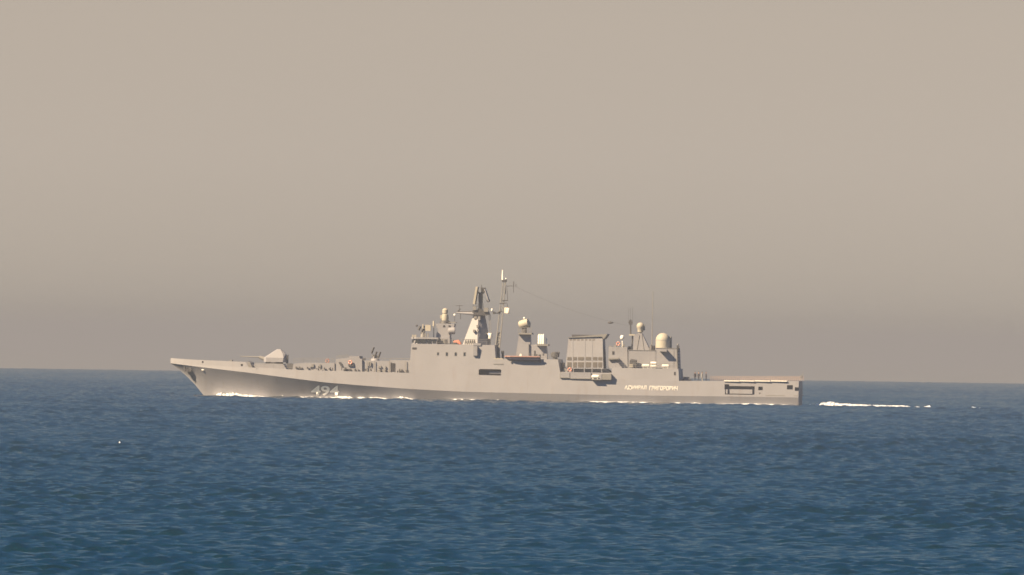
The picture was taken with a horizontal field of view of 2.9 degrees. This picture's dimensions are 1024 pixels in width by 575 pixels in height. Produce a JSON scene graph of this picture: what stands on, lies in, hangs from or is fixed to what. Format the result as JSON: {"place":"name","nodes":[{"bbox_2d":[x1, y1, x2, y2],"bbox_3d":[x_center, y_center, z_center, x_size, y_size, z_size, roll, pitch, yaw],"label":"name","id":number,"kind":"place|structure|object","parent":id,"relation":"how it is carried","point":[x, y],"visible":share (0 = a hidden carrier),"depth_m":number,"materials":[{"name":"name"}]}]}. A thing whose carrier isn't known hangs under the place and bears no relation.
{"place":"outdoors","nodes":[
{"label":"outdoors","id":0,"kind":"place"},
{"bbox_2d":[0,368,1023,574],"bbox_3d":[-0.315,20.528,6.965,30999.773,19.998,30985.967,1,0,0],"label":"sea","id":1,"kind":"structure","parent":0,"point":[185,476],"depth_m":1569.10,"materials":[{"name":"blue liquid"}]},
{"bbox_2d":[216,392,410,398],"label":"bow wave","id":2,"kind":"object","parent":1,"relation":"on","point":[243,395],"visible":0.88,"depth_m":3999.23,"materials":[{"name":"liquid"}]},
{"bbox_2d":[170,270,803,404],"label":"warship","id":3,"kind":"object","parent":1,"relation":"on","point":[442,365],"visible":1,"depth_m":3993.87,"materials":[{"name":"grey paint"}]},
{"bbox_2d":[504,353,540,362],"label":"small boat","id":4,"kind":"object","parent":3,"relation":"on","point":[520,357],"visible":1,"depth_m":3991.83,"materials":[{"name":"white paint"}]},
{"bbox_2d":[810,402,975,407],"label":"wake","id":5,"kind":"object","parent":1,"relation":"on","point":[829,403],"visible":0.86,"depth_m":3991.18,"materials":[{"name":"liquid"}]},
{"bbox_2d":[0,0,1023,383],"label":"sky","id":6,"kind":"structure","parent":0,"point":[824,190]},
{"bbox_2d":[454,399,785,404],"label":"side wash","id":7,"kind":"object","parent":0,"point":[640,402],"visible":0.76,"depth_m":3990.43,"materials":[{"name":"liquid"}]}
]}

